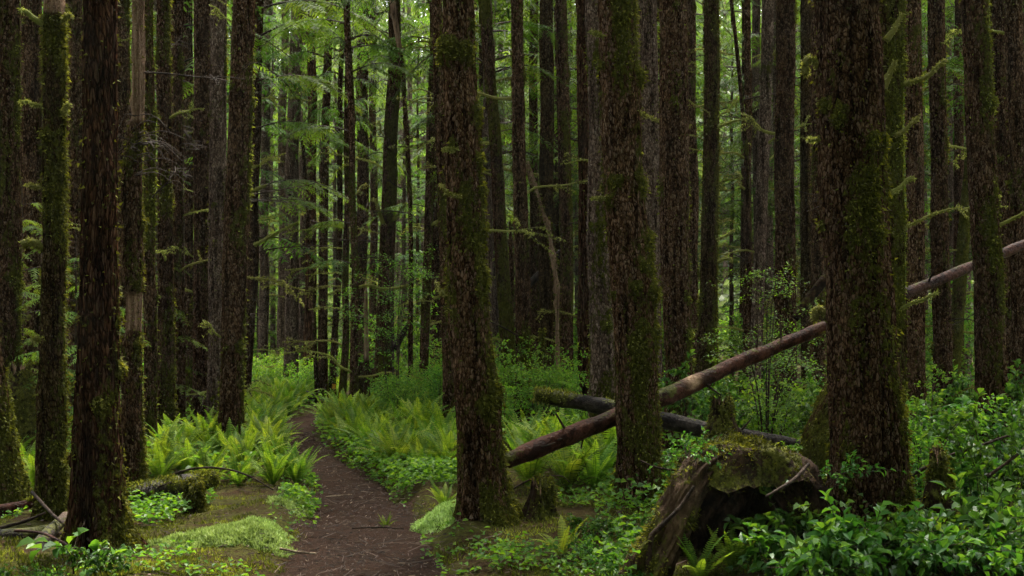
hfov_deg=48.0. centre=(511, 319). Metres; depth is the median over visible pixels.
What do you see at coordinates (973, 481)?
salal bush
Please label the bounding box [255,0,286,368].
hemlock tree
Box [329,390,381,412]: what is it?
sword fern
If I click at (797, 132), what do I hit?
distant conifer
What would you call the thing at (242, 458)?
sword fern
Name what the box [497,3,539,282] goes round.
distant conifer
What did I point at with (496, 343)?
leafy shrub
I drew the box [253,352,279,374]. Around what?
leafy shrub
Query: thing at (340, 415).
sword fern
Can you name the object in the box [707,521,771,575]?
sword fern
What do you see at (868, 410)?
conifer tree
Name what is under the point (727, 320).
leafy shrub
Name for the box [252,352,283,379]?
leafy shrub
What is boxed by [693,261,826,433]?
huckleberry shrub
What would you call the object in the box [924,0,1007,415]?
conifer tree
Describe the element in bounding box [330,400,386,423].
sword fern
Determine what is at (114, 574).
salal bush
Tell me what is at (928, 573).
salal bush
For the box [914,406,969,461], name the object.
leafy shrub
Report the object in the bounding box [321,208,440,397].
vine maple
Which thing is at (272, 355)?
leafy shrub
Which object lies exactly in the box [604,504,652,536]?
salal bush
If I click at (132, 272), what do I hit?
broken snag
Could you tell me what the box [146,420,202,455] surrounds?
sword fern
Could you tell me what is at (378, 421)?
sword fern
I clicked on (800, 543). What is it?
salal bush
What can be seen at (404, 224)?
hemlock tree
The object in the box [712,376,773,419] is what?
leafy shrub
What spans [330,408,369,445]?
sword fern
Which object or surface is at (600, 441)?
sword fern
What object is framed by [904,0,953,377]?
distant conifer
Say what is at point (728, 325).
leafy shrub
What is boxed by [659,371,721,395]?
leafy shrub
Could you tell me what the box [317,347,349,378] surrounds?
leafy shrub
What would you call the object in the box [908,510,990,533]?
salal bush
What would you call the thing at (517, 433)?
sword fern
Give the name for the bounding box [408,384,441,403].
leafy shrub
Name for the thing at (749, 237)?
conifer tree
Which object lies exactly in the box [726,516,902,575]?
salal bush
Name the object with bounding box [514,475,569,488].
fallen stick
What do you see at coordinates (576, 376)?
leafy shrub
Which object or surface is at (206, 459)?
sword fern
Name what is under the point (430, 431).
sword fern
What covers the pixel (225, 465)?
sword fern
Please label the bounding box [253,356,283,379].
leafy shrub
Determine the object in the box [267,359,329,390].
leafy shrub
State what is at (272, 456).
sword fern
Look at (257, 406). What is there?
sword fern
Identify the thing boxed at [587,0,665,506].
conifer tree
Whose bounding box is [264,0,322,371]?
conifer tree
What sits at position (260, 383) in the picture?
sword fern
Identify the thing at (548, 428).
sword fern
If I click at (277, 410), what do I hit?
sword fern
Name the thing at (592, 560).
salal bush
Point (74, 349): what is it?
young conifer
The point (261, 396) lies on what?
sword fern
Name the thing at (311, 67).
conifer tree
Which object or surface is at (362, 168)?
conifer tree
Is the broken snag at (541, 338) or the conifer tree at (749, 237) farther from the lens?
the conifer tree at (749, 237)
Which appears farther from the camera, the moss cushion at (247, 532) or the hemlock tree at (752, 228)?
the hemlock tree at (752, 228)
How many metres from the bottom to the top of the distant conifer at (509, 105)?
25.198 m
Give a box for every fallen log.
[0,495,32,516]
[0,525,47,538]
[34,512,66,547]
[126,469,221,501]
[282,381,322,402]
[505,240,1023,468]
[531,384,800,448]
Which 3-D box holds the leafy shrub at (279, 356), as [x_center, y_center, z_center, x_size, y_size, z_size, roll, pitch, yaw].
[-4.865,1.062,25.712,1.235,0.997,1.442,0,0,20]
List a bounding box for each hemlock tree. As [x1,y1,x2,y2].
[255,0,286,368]
[259,12,380,253]
[260,2,332,276]
[299,3,377,382]
[316,9,400,366]
[330,22,414,252]
[334,0,428,370]
[369,3,431,355]
[507,57,577,317]
[514,1,577,361]
[700,12,773,381]
[722,133,800,293]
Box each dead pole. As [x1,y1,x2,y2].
[270,121,359,394]
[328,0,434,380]
[363,281,370,403]
[508,220,514,329]
[526,160,562,413]
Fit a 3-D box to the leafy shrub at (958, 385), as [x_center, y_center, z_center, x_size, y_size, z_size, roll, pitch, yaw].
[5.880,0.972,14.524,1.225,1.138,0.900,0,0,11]
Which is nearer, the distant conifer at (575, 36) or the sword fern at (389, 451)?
the sword fern at (389, 451)
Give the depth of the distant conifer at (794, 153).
53.94 m
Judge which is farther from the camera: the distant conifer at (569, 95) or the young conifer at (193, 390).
the distant conifer at (569, 95)
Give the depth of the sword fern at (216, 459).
11.57 m
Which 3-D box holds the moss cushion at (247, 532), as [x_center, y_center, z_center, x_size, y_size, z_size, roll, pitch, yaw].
[-2.011,1.565,8.184,1.225,0.288,0.683,0,0,0]
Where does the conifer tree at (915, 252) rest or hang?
on the ground at (266, 511)
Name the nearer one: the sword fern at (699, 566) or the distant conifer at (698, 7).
the sword fern at (699, 566)
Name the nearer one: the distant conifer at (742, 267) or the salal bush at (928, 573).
the salal bush at (928, 573)
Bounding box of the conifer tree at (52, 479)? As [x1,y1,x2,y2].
[16,0,74,520]
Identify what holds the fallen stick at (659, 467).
on the rotten stump at (750, 466)
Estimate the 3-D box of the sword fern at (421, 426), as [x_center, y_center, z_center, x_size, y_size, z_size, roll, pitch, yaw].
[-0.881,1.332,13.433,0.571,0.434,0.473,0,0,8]
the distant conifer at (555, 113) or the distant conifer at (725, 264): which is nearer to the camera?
the distant conifer at (555, 113)
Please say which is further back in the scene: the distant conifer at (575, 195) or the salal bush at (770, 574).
the distant conifer at (575, 195)
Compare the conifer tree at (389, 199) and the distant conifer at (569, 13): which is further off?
the distant conifer at (569, 13)
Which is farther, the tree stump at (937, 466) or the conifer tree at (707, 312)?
the conifer tree at (707, 312)
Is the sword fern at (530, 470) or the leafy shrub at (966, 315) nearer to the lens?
the sword fern at (530, 470)
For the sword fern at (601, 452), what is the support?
on the ground at (266, 511)
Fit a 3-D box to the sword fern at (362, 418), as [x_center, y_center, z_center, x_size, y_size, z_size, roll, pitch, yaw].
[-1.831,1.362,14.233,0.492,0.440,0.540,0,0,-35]
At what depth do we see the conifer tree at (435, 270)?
23.89 m
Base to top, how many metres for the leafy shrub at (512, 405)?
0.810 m
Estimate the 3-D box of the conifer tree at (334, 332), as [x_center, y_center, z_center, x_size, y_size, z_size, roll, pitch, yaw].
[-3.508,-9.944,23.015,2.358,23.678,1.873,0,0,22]
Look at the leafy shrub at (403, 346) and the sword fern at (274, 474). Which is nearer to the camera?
the sword fern at (274, 474)
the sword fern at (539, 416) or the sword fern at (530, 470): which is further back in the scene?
the sword fern at (539, 416)
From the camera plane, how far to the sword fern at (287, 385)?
21.11 m
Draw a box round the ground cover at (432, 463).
[1,374,1023,575]
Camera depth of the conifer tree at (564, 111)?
16.92 m
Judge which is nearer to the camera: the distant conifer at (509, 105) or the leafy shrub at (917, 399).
the leafy shrub at (917, 399)
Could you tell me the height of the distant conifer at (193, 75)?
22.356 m
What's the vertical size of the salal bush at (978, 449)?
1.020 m
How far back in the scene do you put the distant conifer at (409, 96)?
41.88 m
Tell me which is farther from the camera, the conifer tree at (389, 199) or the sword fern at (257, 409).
the conifer tree at (389, 199)
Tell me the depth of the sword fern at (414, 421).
13.87 m
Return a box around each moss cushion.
[148,518,297,557]
[229,515,297,548]
[266,493,320,518]
[410,499,455,534]
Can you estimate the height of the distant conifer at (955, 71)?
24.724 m
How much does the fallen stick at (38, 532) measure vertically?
0.096 m
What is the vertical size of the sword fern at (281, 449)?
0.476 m
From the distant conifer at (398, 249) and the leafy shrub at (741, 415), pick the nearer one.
the leafy shrub at (741, 415)
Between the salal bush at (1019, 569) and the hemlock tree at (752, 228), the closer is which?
the salal bush at (1019, 569)
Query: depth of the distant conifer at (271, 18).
24.66 m
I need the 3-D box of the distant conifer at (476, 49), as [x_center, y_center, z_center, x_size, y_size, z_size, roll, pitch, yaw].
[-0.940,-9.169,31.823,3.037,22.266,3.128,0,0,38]
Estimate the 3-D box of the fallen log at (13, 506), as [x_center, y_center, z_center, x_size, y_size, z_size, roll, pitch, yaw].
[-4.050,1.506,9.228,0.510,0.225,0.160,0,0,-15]
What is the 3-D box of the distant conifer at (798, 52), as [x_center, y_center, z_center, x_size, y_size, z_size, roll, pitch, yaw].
[5.167,-10.256,18.645,3.038,24.429,3.125,0,0,-26]
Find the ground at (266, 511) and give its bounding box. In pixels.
[0,233,1023,575]
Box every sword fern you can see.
[20,435,34,450]
[20,440,35,463]
[23,454,34,490]
[145,418,195,458]
[145,422,184,446]
[145,441,183,471]
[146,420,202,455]
[146,439,194,476]
[148,413,184,441]
[148,430,220,473]
[152,432,197,470]
[160,409,198,436]
[171,419,212,448]
[178,411,218,443]
[180,442,246,471]
[190,406,213,431]
[192,434,224,461]
[193,443,231,474]
[196,424,230,451]
[202,394,269,412]
[203,417,263,460]
[206,451,224,463]
[217,424,277,463]
[219,450,264,485]
[223,447,256,478]
[224,424,272,455]
[227,432,288,477]
[239,440,297,484]
[242,413,300,450]
[243,439,296,484]
[245,403,292,428]
[245,407,304,432]
[246,421,272,450]
[248,386,272,402]
[248,421,297,453]
[251,375,268,392]
[251,375,295,392]
[253,382,274,395]
[253,390,295,408]
[253,399,297,419]
[253,402,297,422]
[256,376,288,396]
[256,405,279,421]
[257,391,283,411]
[258,404,289,424]
[259,441,320,484]
[262,378,296,391]
[264,424,307,455]
[265,393,295,405]
[265,412,302,441]
[267,385,300,403]
[269,436,308,473]
[271,378,300,392]
[274,378,318,400]
[274,386,306,413]
[275,445,326,474]
[280,382,312,414]
[283,385,308,401]
[299,394,354,424]
[311,394,332,412]
[318,407,342,434]
[321,388,374,409]
[321,399,356,427]
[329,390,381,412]
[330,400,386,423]
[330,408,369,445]
[330,409,363,436]
[333,412,395,444]
[338,397,390,423]
[339,400,388,417]
[343,398,378,411]
[351,413,380,431]
[356,421,424,459]
[358,407,410,430]
[358,431,391,455]
[360,403,399,422]
[361,397,390,410]
[364,423,401,446]
[370,424,425,468]
[372,399,426,428]
[375,400,421,421]
[375,410,393,423]
[378,512,393,526]
[379,418,416,435]
[381,392,443,419]
[391,398,450,422]
[394,406,435,428]
[395,421,441,446]
[399,429,436,458]
[401,428,456,450]
[402,413,426,435]
[402,440,428,471]
[409,400,455,436]
[411,435,456,472]
[413,389,429,401]
[414,420,456,455]
[416,414,447,434]
[425,475,456,503]
[438,419,456,437]
[502,406,565,442]
[502,413,542,446]
[503,427,583,486]
[505,408,548,430]
[505,425,558,483]
[508,406,543,433]
[512,408,573,449]
[516,418,586,463]
[521,414,579,453]
[528,515,586,557]
[539,434,607,491]
[544,408,574,424]
[548,422,602,467]
[554,437,616,489]
[559,411,615,449]
[566,433,615,459]
[571,424,616,471]
[581,411,614,457]
[677,528,737,575]
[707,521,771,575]
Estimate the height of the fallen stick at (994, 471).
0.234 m
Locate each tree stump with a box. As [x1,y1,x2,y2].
[6,359,36,464]
[179,477,210,513]
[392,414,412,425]
[522,473,559,520]
[700,392,741,442]
[920,440,960,528]
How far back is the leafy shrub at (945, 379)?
14.15 m
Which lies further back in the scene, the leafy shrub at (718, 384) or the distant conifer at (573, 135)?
the distant conifer at (573, 135)
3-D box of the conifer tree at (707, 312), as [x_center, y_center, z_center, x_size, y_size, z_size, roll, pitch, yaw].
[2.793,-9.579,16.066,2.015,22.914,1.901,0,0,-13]
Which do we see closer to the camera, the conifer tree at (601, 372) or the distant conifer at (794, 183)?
the conifer tree at (601, 372)
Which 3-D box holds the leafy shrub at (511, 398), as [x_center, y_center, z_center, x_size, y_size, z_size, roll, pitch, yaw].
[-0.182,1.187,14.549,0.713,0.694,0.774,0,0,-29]
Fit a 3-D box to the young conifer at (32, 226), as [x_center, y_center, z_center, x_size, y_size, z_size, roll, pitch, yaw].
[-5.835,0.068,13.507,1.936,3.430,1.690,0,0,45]
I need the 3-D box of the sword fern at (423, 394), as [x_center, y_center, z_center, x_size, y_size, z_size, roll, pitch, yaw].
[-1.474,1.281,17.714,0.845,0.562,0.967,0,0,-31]
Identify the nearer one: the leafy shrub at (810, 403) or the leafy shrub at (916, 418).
the leafy shrub at (916, 418)
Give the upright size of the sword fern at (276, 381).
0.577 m
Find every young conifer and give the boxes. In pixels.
[10,233,158,440]
[21,183,79,442]
[69,263,206,412]
[253,162,278,352]
[253,185,317,356]
[253,212,332,362]
[254,231,277,359]
[268,103,369,356]
[316,249,342,353]
[317,203,351,348]
[317,251,350,355]
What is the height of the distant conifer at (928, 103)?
22.669 m
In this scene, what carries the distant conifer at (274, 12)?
on the ground at (266, 511)
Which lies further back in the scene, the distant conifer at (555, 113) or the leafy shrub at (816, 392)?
the distant conifer at (555, 113)
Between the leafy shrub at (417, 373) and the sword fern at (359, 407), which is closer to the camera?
the sword fern at (359, 407)
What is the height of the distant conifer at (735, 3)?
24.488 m
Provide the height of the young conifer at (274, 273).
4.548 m
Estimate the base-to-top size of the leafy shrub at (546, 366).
1.356 m
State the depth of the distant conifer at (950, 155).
22.85 m
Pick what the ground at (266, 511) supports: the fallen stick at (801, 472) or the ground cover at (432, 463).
the ground cover at (432, 463)
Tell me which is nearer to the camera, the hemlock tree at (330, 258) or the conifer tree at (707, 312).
the conifer tree at (707, 312)
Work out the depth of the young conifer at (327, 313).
34.03 m
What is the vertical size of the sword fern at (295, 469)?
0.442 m
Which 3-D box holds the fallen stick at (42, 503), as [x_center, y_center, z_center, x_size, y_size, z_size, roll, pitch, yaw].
[-2.940,1.399,7.807,0.080,0.279,1.851,0,0,-39]
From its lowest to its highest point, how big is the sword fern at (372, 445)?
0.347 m
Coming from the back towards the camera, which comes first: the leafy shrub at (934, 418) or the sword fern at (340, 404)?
the sword fern at (340, 404)
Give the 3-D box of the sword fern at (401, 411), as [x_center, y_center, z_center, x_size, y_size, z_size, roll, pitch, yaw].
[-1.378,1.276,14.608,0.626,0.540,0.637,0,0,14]
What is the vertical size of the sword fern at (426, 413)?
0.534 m
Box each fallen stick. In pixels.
[0,512,45,528]
[14,529,88,558]
[31,490,124,562]
[172,466,272,489]
[279,548,315,553]
[326,494,351,496]
[352,526,403,528]
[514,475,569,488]
[640,460,679,470]
[645,485,694,570]
[765,462,809,496]
[910,435,1010,477]
[986,448,1023,477]
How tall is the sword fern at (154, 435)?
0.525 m
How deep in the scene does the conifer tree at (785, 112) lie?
14.89 m
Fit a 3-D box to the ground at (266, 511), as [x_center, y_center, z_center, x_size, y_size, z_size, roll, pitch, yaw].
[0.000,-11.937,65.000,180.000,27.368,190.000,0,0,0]
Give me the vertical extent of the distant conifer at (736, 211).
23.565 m
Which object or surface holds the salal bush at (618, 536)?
on the ground at (266, 511)
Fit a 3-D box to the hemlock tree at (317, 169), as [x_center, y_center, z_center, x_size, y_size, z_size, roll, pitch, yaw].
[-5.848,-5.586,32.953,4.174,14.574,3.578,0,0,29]
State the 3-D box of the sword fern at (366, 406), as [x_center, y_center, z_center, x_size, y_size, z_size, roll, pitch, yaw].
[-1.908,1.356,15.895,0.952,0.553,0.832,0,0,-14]
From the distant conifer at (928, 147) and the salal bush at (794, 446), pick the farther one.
the distant conifer at (928, 147)
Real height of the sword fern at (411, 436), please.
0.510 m
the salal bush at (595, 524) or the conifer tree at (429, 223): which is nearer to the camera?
the salal bush at (595, 524)
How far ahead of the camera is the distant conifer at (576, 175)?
23.09 m
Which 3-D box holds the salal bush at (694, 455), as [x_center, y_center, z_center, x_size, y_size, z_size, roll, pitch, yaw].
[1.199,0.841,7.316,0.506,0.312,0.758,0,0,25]
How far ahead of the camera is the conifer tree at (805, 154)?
16.93 m
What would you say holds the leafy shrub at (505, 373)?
on the ground at (266, 511)
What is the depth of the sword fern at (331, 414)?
16.56 m
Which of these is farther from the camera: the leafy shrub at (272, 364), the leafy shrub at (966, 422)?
the leafy shrub at (272, 364)
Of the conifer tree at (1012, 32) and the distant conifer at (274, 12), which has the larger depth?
the distant conifer at (274, 12)
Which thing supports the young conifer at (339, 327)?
on the ground at (266, 511)
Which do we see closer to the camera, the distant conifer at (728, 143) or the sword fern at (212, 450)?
the sword fern at (212, 450)
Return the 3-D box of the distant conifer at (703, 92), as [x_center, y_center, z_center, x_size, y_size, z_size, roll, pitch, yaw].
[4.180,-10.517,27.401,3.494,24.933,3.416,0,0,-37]
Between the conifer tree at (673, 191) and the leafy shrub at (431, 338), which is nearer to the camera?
the conifer tree at (673, 191)
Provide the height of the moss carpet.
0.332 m
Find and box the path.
[279,376,458,575]
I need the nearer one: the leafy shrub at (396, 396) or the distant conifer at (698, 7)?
the leafy shrub at (396, 396)
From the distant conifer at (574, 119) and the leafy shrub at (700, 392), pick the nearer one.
the leafy shrub at (700, 392)
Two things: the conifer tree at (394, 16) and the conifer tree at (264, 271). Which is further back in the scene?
the conifer tree at (264, 271)
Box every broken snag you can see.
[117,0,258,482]
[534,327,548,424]
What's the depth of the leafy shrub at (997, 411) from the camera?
9.91 m
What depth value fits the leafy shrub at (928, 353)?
20.72 m
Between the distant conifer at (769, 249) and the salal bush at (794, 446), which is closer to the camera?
the salal bush at (794, 446)
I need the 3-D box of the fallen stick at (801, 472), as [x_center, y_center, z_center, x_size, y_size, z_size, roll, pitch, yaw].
[1.708,0.982,7.062,0.418,0.183,0.053,0,0,-38]
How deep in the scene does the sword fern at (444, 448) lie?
11.32 m
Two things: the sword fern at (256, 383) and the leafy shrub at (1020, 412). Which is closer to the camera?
the leafy shrub at (1020, 412)
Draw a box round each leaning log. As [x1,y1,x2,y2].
[391,321,407,350]
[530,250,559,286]
[791,276,825,321]
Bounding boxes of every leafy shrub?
[251,358,293,384]
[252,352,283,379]
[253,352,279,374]
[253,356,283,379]
[254,359,283,382]
[262,350,312,373]
[263,357,313,383]
[266,346,302,363]
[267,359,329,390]
[268,366,315,391]
[284,353,349,386]
[317,331,349,374]
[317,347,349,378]
[350,290,441,375]
[358,342,441,381]
[364,352,426,413]
[367,376,429,406]
[373,376,429,393]
[374,368,432,406]
[375,376,416,411]
[388,364,440,388]
[394,357,441,376]
[395,328,441,382]
[397,339,441,379]
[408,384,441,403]
[416,347,442,405]
[418,376,442,401]
[440,333,500,360]
[493,341,534,408]
[494,354,514,399]
[497,339,580,419]
[499,381,536,441]
[502,388,523,419]
[506,336,587,424]
[537,345,588,414]
[561,374,588,421]
[564,380,587,421]
[573,302,577,360]
[658,349,744,441]
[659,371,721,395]
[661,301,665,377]
[667,394,762,426]
[679,397,717,447]
[696,381,756,430]
[710,371,765,423]
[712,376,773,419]
[717,305,774,377]
[718,298,738,335]
[718,304,738,353]
[718,323,736,361]
[719,313,800,390]
[722,355,741,394]
[722,380,813,438]
[735,373,816,434]
[749,413,802,437]
[763,281,825,350]
[779,396,815,428]
[787,372,824,412]
[795,383,821,436]
[905,393,1022,508]
[907,381,970,433]
[908,406,960,459]
[911,390,957,458]
[912,420,974,472]
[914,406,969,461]
[925,276,973,350]
[925,281,973,354]
[925,323,971,384]
[925,325,974,378]
[925,363,1022,428]
[926,312,973,391]
[929,355,1009,424]
[952,402,1020,440]
[956,411,1023,446]
[961,393,1023,484]
[964,293,973,356]
[966,383,1023,489]
[986,450,1023,505]
[1007,358,1023,423]
[1008,400,1023,464]
[1012,406,1023,428]
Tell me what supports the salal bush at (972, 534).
on the ground at (266, 511)
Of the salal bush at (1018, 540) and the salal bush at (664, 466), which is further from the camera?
the salal bush at (664, 466)
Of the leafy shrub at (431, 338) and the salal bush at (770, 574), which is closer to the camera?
the salal bush at (770, 574)
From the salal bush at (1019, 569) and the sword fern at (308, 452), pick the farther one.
the sword fern at (308, 452)
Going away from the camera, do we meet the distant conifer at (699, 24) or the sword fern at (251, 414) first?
the sword fern at (251, 414)
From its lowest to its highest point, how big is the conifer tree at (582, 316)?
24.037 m
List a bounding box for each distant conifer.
[130,0,193,352]
[130,0,304,416]
[130,0,341,282]
[130,50,259,216]
[193,0,311,230]
[193,2,274,329]
[193,3,281,227]
[269,0,281,255]
[299,19,378,256]
[356,0,426,352]
[356,0,429,353]
[364,0,576,305]
[373,0,577,342]
[396,15,427,270]
[402,6,558,327]
[406,1,428,279]
[406,2,442,238]
[408,33,538,296]
[410,1,510,164]
[412,5,539,362]
[413,1,431,283]
[413,15,529,301]
[414,0,426,261]
[478,1,539,362]
[493,0,577,353]
[495,2,539,357]
[496,3,529,259]
[497,0,702,225]
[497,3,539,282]
[497,10,577,315]
[497,14,539,198]
[499,0,577,350]
[502,6,578,330]
[508,0,576,259]
[510,16,659,237]
[524,2,578,271]
[526,22,577,311]
[553,2,577,250]
[554,55,730,193]
[554,65,578,310]
[573,0,736,378]
[662,12,731,374]
[687,14,743,272]
[689,15,740,227]
[695,0,797,344]
[696,0,737,164]
[696,0,752,343]
[696,0,799,394]
[696,3,728,291]
[696,9,727,227]
[696,17,741,207]
[696,31,725,212]
[698,0,799,386]
[698,1,800,298]
[699,0,740,324]
[699,0,800,394]
[699,1,799,302]
[699,1,800,331]
[700,13,800,248]
[717,0,799,386]
[719,36,800,293]
[720,0,800,114]
[720,3,740,273]
[721,17,800,259]
[739,21,799,296]
[771,14,799,155]
[773,0,800,364]
[773,5,904,371]
[773,38,800,250]
[774,7,955,381]
[774,23,797,296]
[799,18,963,232]
[903,0,971,268]
[903,0,989,320]
[903,2,930,259]
[903,2,952,292]
[903,2,989,265]
[903,8,965,322]
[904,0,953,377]
[904,1,954,306]
[904,13,972,380]
[905,11,1023,374]
[921,0,1023,334]
[946,0,1023,110]
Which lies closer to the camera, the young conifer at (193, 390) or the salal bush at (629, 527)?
the salal bush at (629, 527)
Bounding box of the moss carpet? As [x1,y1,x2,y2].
[0,442,1021,575]
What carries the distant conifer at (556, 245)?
on the ground at (266, 511)
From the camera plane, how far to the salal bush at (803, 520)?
7.16 m
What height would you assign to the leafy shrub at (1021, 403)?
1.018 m
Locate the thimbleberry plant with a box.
[16,522,130,575]
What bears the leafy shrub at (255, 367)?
on the ground at (266, 511)
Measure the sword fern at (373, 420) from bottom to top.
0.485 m
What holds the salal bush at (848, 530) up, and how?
on the ground at (266, 511)
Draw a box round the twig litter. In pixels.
[0,430,1019,575]
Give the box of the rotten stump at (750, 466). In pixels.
[617,428,839,575]
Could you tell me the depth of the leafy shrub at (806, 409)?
11.88 m
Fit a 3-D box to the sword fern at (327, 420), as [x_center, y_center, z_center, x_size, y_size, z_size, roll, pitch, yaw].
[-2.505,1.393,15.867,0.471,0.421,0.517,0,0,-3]
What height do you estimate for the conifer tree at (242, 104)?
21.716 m
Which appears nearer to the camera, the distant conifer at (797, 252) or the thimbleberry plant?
the thimbleberry plant
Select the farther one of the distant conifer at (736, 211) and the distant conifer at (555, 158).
the distant conifer at (736, 211)
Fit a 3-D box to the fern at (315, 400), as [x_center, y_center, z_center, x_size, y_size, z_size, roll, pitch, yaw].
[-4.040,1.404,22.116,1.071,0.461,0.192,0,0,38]
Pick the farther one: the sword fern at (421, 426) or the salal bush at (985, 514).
the sword fern at (421, 426)
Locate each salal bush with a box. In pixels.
[0,563,15,575]
[11,559,67,575]
[59,539,141,574]
[110,564,143,575]
[549,562,631,575]
[558,522,622,557]
[561,509,622,538]
[573,543,652,575]
[578,531,635,562]
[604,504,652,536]
[609,530,639,544]
[647,426,731,475]
[662,465,671,487]
[723,486,917,575]
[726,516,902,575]
[735,527,871,575]
[767,516,922,575]
[772,450,905,495]
[774,499,932,561]
[780,438,803,452]
[802,515,929,575]
[805,488,983,575]
[840,493,976,564]
[869,521,1023,575]
[883,530,994,575]
[884,512,986,575]
[901,517,1023,575]
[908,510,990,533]
[909,455,1005,508]
[919,388,1023,509]
[924,509,1023,542]
[930,471,1023,552]
[940,395,1023,506]
[961,524,1023,575]
[962,530,1023,575]
[967,506,1023,575]
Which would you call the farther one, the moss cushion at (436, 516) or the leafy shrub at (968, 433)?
the leafy shrub at (968, 433)
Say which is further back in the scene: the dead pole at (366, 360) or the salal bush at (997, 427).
the dead pole at (366, 360)
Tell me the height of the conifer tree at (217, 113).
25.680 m
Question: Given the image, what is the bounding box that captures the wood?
[129,0,989,352]
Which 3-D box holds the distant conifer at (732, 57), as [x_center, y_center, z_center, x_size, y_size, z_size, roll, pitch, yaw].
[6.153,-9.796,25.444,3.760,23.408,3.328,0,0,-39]
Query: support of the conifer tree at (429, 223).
on the ground at (266, 511)
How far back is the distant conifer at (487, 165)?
19.31 m
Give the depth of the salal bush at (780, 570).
6.62 m
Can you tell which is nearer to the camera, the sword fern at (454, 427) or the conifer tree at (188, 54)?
the sword fern at (454, 427)
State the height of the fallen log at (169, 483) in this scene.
0.299 m
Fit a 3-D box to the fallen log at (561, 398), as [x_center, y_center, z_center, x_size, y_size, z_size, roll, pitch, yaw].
[1.635,1.015,11.403,2.908,0.742,0.347,0,0,7]
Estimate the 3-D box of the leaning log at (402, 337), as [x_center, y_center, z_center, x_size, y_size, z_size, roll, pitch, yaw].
[-1.951,0.270,20.299,0.380,0.552,0.142,0,0,0]
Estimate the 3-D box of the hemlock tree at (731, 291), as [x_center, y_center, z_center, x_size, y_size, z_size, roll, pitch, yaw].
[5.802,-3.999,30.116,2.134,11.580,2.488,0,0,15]
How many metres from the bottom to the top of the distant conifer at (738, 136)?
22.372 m
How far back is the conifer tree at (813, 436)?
10.65 m
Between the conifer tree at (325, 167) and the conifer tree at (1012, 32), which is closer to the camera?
the conifer tree at (1012, 32)
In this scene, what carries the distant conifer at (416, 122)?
on the ground at (266, 511)
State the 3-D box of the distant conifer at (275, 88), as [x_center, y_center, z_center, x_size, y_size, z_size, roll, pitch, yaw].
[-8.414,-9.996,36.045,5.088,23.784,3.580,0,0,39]
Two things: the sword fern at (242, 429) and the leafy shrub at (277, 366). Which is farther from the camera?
the leafy shrub at (277, 366)
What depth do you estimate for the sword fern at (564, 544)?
7.71 m
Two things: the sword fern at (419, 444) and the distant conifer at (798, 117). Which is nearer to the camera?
the sword fern at (419, 444)
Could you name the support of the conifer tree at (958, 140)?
on the ground at (266, 511)
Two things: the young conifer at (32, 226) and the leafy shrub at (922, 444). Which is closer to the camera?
the leafy shrub at (922, 444)
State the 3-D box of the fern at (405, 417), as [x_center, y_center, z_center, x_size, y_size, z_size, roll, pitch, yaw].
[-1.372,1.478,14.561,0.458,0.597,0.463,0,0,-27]
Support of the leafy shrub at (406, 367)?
on the ground at (266, 511)
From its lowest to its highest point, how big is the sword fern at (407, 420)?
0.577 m
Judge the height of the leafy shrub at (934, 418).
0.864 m
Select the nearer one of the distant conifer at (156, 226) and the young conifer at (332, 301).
the distant conifer at (156, 226)
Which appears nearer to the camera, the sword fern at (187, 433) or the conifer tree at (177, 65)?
the sword fern at (187, 433)
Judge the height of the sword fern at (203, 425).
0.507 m
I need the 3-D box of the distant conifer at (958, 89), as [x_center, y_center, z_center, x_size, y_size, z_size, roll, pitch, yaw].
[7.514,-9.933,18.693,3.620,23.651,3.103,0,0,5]
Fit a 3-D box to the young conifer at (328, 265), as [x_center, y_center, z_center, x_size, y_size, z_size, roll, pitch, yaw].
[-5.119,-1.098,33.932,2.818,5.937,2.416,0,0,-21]
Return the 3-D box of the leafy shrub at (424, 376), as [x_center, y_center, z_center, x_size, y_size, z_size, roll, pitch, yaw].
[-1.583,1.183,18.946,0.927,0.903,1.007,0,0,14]
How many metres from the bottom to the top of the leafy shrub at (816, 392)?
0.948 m
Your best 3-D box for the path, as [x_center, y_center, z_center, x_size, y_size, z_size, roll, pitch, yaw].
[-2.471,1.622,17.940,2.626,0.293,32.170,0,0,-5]
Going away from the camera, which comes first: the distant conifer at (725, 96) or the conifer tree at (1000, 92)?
the conifer tree at (1000, 92)
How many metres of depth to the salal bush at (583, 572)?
6.77 m
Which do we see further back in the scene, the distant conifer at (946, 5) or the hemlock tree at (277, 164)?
the hemlock tree at (277, 164)
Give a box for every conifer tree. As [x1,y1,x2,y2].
[0,0,26,377]
[0,321,32,503]
[16,0,74,520]
[20,0,42,378]
[32,0,142,442]
[39,0,171,410]
[59,0,150,556]
[68,0,188,450]
[142,0,273,424]
[154,0,204,427]
[155,0,232,414]
[155,0,323,427]
[198,0,257,455]
[204,0,332,423]
[227,0,396,394]
[254,0,431,401]
[257,0,329,364]
[258,0,377,372]
[259,1,343,379]
[261,0,380,405]
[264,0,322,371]
[272,3,338,361]
[282,0,387,398]
[284,0,398,395]
[302,0,433,394]
[303,0,429,393]
[329,0,429,390]
[352,0,512,393]
[367,0,478,378]
[389,0,575,423]
[396,0,587,430]
[414,0,540,144]
[430,0,565,417]
[433,0,524,528]
[436,0,555,415]
[476,0,577,376]
[514,0,577,420]
[535,0,589,418]
[560,0,663,381]
[581,0,614,457]
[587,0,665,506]
[655,0,697,449]
[663,0,800,400]
[687,0,739,372]
[689,0,748,418]
[694,0,799,367]
[697,0,811,396]
[738,0,818,434]
[742,0,812,401]
[777,0,1007,419]
[797,0,948,486]
[799,0,920,527]
[806,0,928,398]
[905,152,969,409]
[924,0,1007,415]
[925,0,989,395]
[941,0,1023,420]
[951,0,1012,420]
[958,0,1023,485]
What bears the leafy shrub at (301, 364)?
on the ground at (266, 511)

